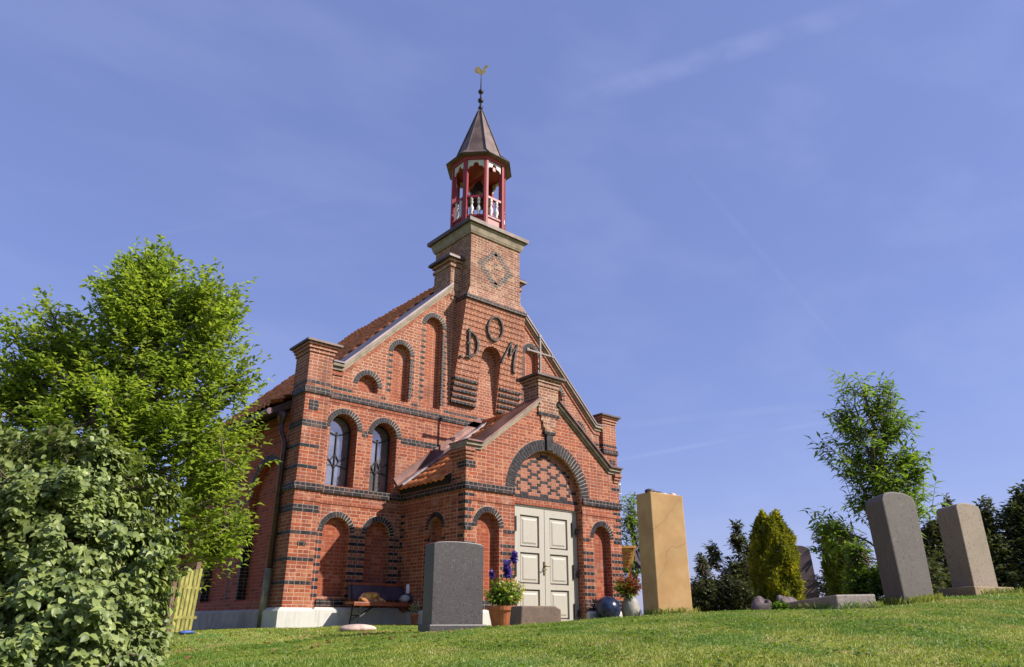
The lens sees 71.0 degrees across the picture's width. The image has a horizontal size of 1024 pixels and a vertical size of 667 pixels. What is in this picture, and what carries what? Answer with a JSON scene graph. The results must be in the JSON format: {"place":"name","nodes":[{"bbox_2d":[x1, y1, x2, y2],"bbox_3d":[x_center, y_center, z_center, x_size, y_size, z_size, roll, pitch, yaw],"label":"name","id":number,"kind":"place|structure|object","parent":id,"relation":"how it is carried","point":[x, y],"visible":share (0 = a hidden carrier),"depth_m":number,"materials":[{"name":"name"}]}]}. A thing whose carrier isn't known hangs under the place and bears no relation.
{"place":"outdoors","nodes":[
{"label":"outdoors","id":0,"kind":"place"},
{"bbox_2d":[178,630,194,634],"bbox_3d":[-4.775,4.391,10.530,0.246,0.059,0.135,18,-28,-37],"label":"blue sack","id":1,"kind":"object","parent":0,"point":[186,632],"visible":0.94,"depth_m":10.48,"materials":[{"name":"plastic"}]},
{"bbox_2d":[0,592,1023,666],"bbox_3d":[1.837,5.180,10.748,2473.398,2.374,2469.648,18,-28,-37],"label":"ground","id":2,"kind":"structure","parent":0,"point":[466,663],"depth_m":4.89,"materials":[{"name":"green plant"}]},
{"bbox_2d":[0,419,192,666],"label":"broad leaved bush","id":3,"kind":"object","parent":2,"relation":"on","point":[57,609],"visible":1,"depth_m":6.90,"materials":[{"name":"green plant"}]},
{"bbox_2d":[90,566,186,630],"bbox_3d":[-6.730,4.628,12.221,2.412,1.818,1.434,7,-23,-18],"label":"dark shrub","id":4,"kind":"object","parent":2,"relation":"on","point":[160,599],"visible":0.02,"depth_m":12.33,"materials":[{"name":"green plant"}]},
{"bbox_2d":[0,234,280,592],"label":"broadleaf tree","id":5,"kind":"object","parent":2,"relation":"on","point":[148,320],"visible":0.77,"depth_m":12.78,"materials":[{"name":"green plant"}]},
{"bbox_2d":[165,581,176,631],"bbox_3d":[-4.981,4.058,10.436,0.056,0.901,0.056,18,-28,-37],"label":"gate post","id":6,"kind":"object","parent":2,"relation":"on","point":[171,597],"visible":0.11,"depth_m":10.47,"materials":[{"name":"wood"}]},
{"bbox_2d":[189,562,200,630],"bbox_3d":[-5.030,4.208,11.302,0.075,1.157,0.075,18,-28,-37],"label":"gate post","id":7,"kind":"object","parent":2,"relation":"on","point":[197,565],"visible":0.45,"depth_m":11.47,"materials":[{"name":"wood"}]},
{"bbox_2d":[169,568,202,631],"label":"picket gate","id":8,"kind":"structure","parent":7,"relation":"attached to","point":[188,588],"depth_m":10.90,"materials":[{"name":"yellow wood"}]},
{"bbox_2d":[164,623,535,663],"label":"fallen leaves","id":9,"kind":"object","parent":2,"relation":"on","point":[311,647],"visible":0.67,"depth_m":8.36,"materials":[{"name":"plant"}]},
{"bbox_2d":[339,624,375,631],"bbox_3d":[-2.364,4.520,10.981,0.612,0.135,0.404,18,-28,-37],"label":"flat stone","id":10,"kind":"object","parent":2,"relation":"on","point":[356,627],"visible":0.7,"depth_m":10.82,"materials":[{"name":"beige stone"}]},
{"bbox_2d":[345,582,415,624],"bbox_3d":[-2.684,5.797,15.350,1.850,0.870,0.531,18,-28,-37],"label":"bench","id":11,"kind":"object","parent":2,"relation":"on","point":[384,591],"visible":0.57,"depth_m":15.34,"materials":[{"name":"brown wood"}]},
{"bbox_2d":[358,592,385,606],"bbox_3d":[-2.951,5.609,15.133,0.654,0.291,0.449,18,-28,-37],"label":"cloth bundle","id":12,"kind":"object","parent":11,"relation":"on","point":[369,597],"visible":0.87,"depth_m":14.96,"materials":[{"name":"fabric"}]},
{"bbox_2d":[399,593,412,602],"bbox_3d":[-2.242,5.797,15.682,0.241,0.226,0.535,-15,-27,34],"label":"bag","id":13,"kind":"object","parent":11,"relation":"on","point":[407,598],"visible":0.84,"depth_m":15.51,"materials":[{"name":"fabric"}]},
{"bbox_2d":[159,65,624,629],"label":"church","id":14,"kind":"structure","parent":2,"relation":"on","point":[449,405],"depth_m":16.94,"materials":[{"name":"red brick"}]},
{"bbox_2d":[325,417,350,486],"bbox_3d":[-4.073,2.729,16.518,0.712,1.681,0.065,18,-28,-37],"label":"window","id":15,"kind":"structure","parent":14,"relation":"in","point":[340,430],"depth_m":16.57,"materials":[{"name":"clear glass"}]},
{"bbox_2d":[369,425,389,492],"bbox_3d":[-3.253,3.015,17.162,0.687,1.681,0.065,18,-28,-37],"label":"window","id":16,"kind":"structure","parent":14,"relation":"in","point":[378,479],"depth_m":17.23,"materials":[{"name":"clear glass"}]},
{"bbox_2d":[514,506,544,605],"bbox_3d":[0.381,5.139,15.960,0.915,2.469,0.113,18,-28,-37],"label":"door leaf","id":17,"kind":"structure","parent":14,"relation":"in","point":[528,522],"depth_m":16.04,"materials":[{"name":"beige paint"}]},
{"bbox_2d":[544,510,579,620],"bbox_3d":[1.138,5.374,16.546,1.026,2.469,0.140,18,-28,-37],"label":"door leaf","id":18,"kind":"structure","parent":14,"relation":"in","point":[559,529],"depth_m":16.55,"materials":[{"name":"beige paint"}]},
{"bbox_2d":[408,601,421,624],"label":"potted plant","id":19,"kind":"object","parent":2,"relation":"on","point":[414,615],"visible":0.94,"depth_m":15.20,"materials":[{"name":"plant"}]},
{"bbox_2d":[418,541,486,631],"bbox_3d":[-0.754,3.381,9.212,0.814,1.346,0.368,13,-25,-29],"label":"headstone","id":20,"kind":"object","parent":2,"relation":"on","point":[453,587],"visible":0.87,"depth_m":9.12,"materials":[{"name":"grey stone"}]},
{"bbox_2d":[483,550,525,626],"bbox_3d":[-0.141,4.850,13.685,0.879,1.426,0.816,-1,-22,3],"label":"flowerpot","id":21,"kind":"object","parent":2,"relation":"on","point":[503,597],"visible":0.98,"depth_m":13.47,"materials":[{"name":"ceramic"}]},
{"bbox_2d":[509,606,560,624],"bbox_3d":[0.346,4.453,11.077,0.730,0.454,0.419,8,-23,-19],"label":"gravestone","id":22,"kind":"object","parent":2,"relation":"on","point":[529,614],"visible":0.55,"depth_m":10.95,"materials":[{"name":"grey stone"}]},
{"bbox_2d":[180,608,945,663],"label":"daisies","id":23,"kind":"object","parent":2,"relation":"on","point":[570,626],"visible":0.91,"depth_m":5.34,"materials":[{"name":"white plant"}]},
{"bbox_2d":[595,596,620,618],"bbox_3d":[2.182,6.270,16.309,0.569,0.560,0.570,18,-28,-37],"label":"ceramic ball","id":24,"kind":"object","parent":2,"relation":"on","point":[607,606],"visible":0.73,"depth_m":16.12,"materials":[{"name":"blue ceramic"}]},
{"bbox_2d":[612,573,641,616],"bbox_3d":[2.717,6.118,16.674,0.824,1.081,0.913,-2,-22,5],"label":"vase","id":25,"kind":"object","parent":2,"relation":"on","point":[630,602],"visible":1,"depth_m":16.54,"materials":[{"name":"white ceramic"}]},
{"bbox_2d":[622,545,636,581],"bbox_3d":[2.898,6.557,18.732,0.768,1.936,0.462,0,-22,0],"label":"wooden canopy","id":26,"kind":"object","parent":2,"relation":"on","point":[631,554],"visible":0.5,"depth_m":18.96,"materials":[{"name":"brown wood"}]},
{"bbox_2d":[633,549,640,568],"bbox_3d":[3.373,5.888,18.715,0.413,0.527,0.138,5,-22,-12],"label":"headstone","id":27,"kind":"object","parent":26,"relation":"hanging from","point":[637,558],"visible":0.54,"depth_m":18.68,"materials":[{"name":"grey stone"}]},
{"bbox_2d":[619,492,640,597],"bbox_3d":[4.061,7.514,24.052,2.175,4.249,1.616,5,-22,-12],"label":"airy tree","id":28,"kind":"object","parent":2,"relation":"on","point":[629,522],"visible":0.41,"depth_m":24.20,"materials":[{"name":"green plant"}]},
{"bbox_2d":[636,492,691,614],"bbox_3d":[2.088,3.088,9.872,0.494,1.781,0.522,5,-22,-12],"label":"sandstone stele","id":29,"kind":"object","parent":2,"relation":"on","point":[665,577],"visible":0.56,"depth_m":9.71,"materials":[{"name":"beige stone"}]},
{"bbox_2d":[645,489,654,492],"bbox_3d":[1.929,2.208,10.040,0.150,0.074,0.134,18,-28,-37],"label":"pebble","id":30,"kind":"object","parent":29,"relation":"on","point":[649,490],"visible":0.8,"depth_m":9.99,"materials":[{"name":"grey stone"}]},
{"bbox_2d":[690,552,728,612],"bbox_3d":[4.803,6.293,17.652,1.289,1.791,1.140,18,-28,-37],"label":"dark shrub","id":31,"kind":"object","parent":2,"relation":"on","point":[704,596],"visible":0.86,"depth_m":17.41,"materials":[{"name":"green plant"}]},
{"bbox_2d":[700,519,752,608],"bbox_3d":[5.744,5.923,18.056,1.657,2.463,1.422,18,-28,-37],"label":"dark shrub","id":32,"kind":"object","parent":2,"relation":"on","point":[738,540],"visible":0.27,"depth_m":18.12,"materials":[{"name":"green plant"}]},
{"bbox_2d":[714,573,754,610],"bbox_3d":[5.556,6.422,17.505,1.464,1.192,1.399,18,-28,-37],"label":"dark shrub","id":33,"kind":"object","parent":2,"relation":"on","point":[738,599],"visible":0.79,"depth_m":17.23,"materials":[{"name":"green plant"}]},
{"bbox_2d":[751,596,771,609],"bbox_3d":[5.015,5.491,14.404,0.414,0.421,0.335,-4,-22,10],"label":"rock","id":34,"kind":"object","parent":2,"relation":"on","point":[759,602],"visible":0.69,"depth_m":14.33,"materials":[{"name":"grey stone"}]},
{"bbox_2d":[522,586,1023,624],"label":"tall grass","id":35,"kind":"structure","parent":2,"relation":"on","point":[922,599],"depth_m":9.05,"materials":[{"name":"green plant"}]},
{"bbox_2d":[745,507,806,603],"bbox_3d":[5.893,5.117,16.101,1.285,2.427,1.300,18,-28,-37],"label":"thuja","id":36,"kind":"object","parent":2,"relation":"on","point":[773,559],"visible":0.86,"depth_m":15.83,"materials":[{"name":"green plant"}]},
{"bbox_2d":[769,598,790,609],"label":"weed clump","id":37,"kind":"object","parent":2,"relation":"on","point":[781,604],"visible":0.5,"depth_m":9.22,"materials":[{"name":"green plant"}]},
{"bbox_2d":[772,595,796,607],"bbox_3d":[5.510,5.486,14.433,0.632,0.426,0.314,7,-23,-16],"label":"rock","id":38,"kind":"object","parent":2,"relation":"on","point":[786,599],"visible":0.23,"depth_m":14.39,"materials":[{"name":"grey stone"}]},
{"bbox_2d":[796,545,818,598],"bbox_3d":[7.258,6.203,17.848,0.696,1.772,0.250,0,-22,0],"label":"headstone","id":39,"kind":"object","parent":2,"relation":"on","point":[806,568],"visible":0.23,"depth_m":17.80,"materials":[{"name":"stone"}]},
{"bbox_2d":[787,594,875,608],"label":"grave kerb","id":40,"kind":"structure","parent":2,"relation":"on","point":[834,600],"depth_m":8.34,"materials":[{"name":"grey stone"}]},
{"bbox_2d":[819,522,853,595],"bbox_3d":[6.829,4.845,14.865,0.804,1.890,0.818,0,-22,-1],"label":"thuja","id":41,"kind":"object","parent":2,"relation":"on","point":[832,576],"visible":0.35,"depth_m":14.67,"materials":[{"name":"green plant"}]},
{"bbox_2d":[809,519,871,596],"bbox_3d":[8.197,5.895,18.022,1.578,2.420,1.627,18,-28,-37],"label":"dark shrub","id":42,"kind":"object","parent":2,"relation":"on","point":[821,588],"visible":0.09,"depth_m":18.09,"materials":[{"name":"green plant"}]},
{"bbox_2d":[839,537,884,600],"bbox_3d":[5.640,3.795,11.323,0.858,1.139,0.982,18,-28,-37],"label":"lime shrub","id":43,"kind":"object","parent":2,"relation":"on","point":[861,578],"visible":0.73,"depth_m":11.29,"materials":[{"name":"green plant"}]},
{"bbox_2d":[801,368,950,565],"bbox_3d":[6.790,2.738,13.592,2.650,4.547,1.644,6,-23,-15],"label":"slender tree","id":44,"kind":"object","parent":2,"relation":"on","point":[880,476],"visible":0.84,"depth_m":13.74,"materials":[{"name":"green plant"}]},
{"bbox_2d":[865,492,933,603],"bbox_3d":[5.160,2.942,9.539,0.980,1.561,0.539,11,-24,-25],"label":"headstone","id":45,"kind":"object","parent":2,"relation":"on","point":[896,535],"visible":0.81,"depth_m":9.33,"materials":[{"name":"grey stone"}]},
{"bbox_2d":[919,516,951,587],"bbox_3d":[8.934,4.980,15.453,1.419,2.079,1.442,18,-28,-37],"label":"dark shrub","id":46,"kind":"object","parent":2,"relation":"on","point":[933,544],"visible":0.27,"depth_m":15.39,"materials":[{"name":"green plant"}]},
{"bbox_2d":[926,555,949,595],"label":"dark shrub","id":47,"kind":"object","parent":2,"relation":"on","point":[936,574],"visible":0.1,"depth_m":14.36,"materials":[{"name":"green plant"}]},
{"bbox_2d":[934,492,1000,586],"bbox_3d":[9.688,4.774,15.626,1.400,2.596,1.448,18,-28,-37],"label":"dark shrub","id":48,"kind":"object","parent":2,"relation":"on","point":[947,501],"visible":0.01,"depth_m":15.93,"materials":[{"name":"green plant"}]},
{"bbox_2d":[936,503,1014,595],"bbox_3d":[6.787,3.351,10.665,1.283,1.554,0.800,11,-24,-24],"label":"headstone","id":49,"kind":"object","parent":2,"relation":"on","point":[967,552],"visible":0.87,"depth_m":10.51,"materials":[{"name":"grey stone"}]},
{"bbox_2d":[972,495,1023,591],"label":"dark shrub","id":50,"kind":"object","parent":2,"relation":"on","point":[1009,574],"visible":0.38,"depth_m":15.34,"materials":[{"name":"green plant"}]},
{"bbox_2d":[993,479,1023,592],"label":"dark shrub","id":51,"kind":"object","parent":2,"relation":"on","point":[1011,512],"visible":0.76,"depth_m":15.71,"materials":[{"name":"green plant"}]},
{"bbox_2d":[0,0,1023,613],"label":"sky","id":52,"kind":"structure","parent":0,"point":[722,207],"materials":[{"name":"blue"}]}
]}

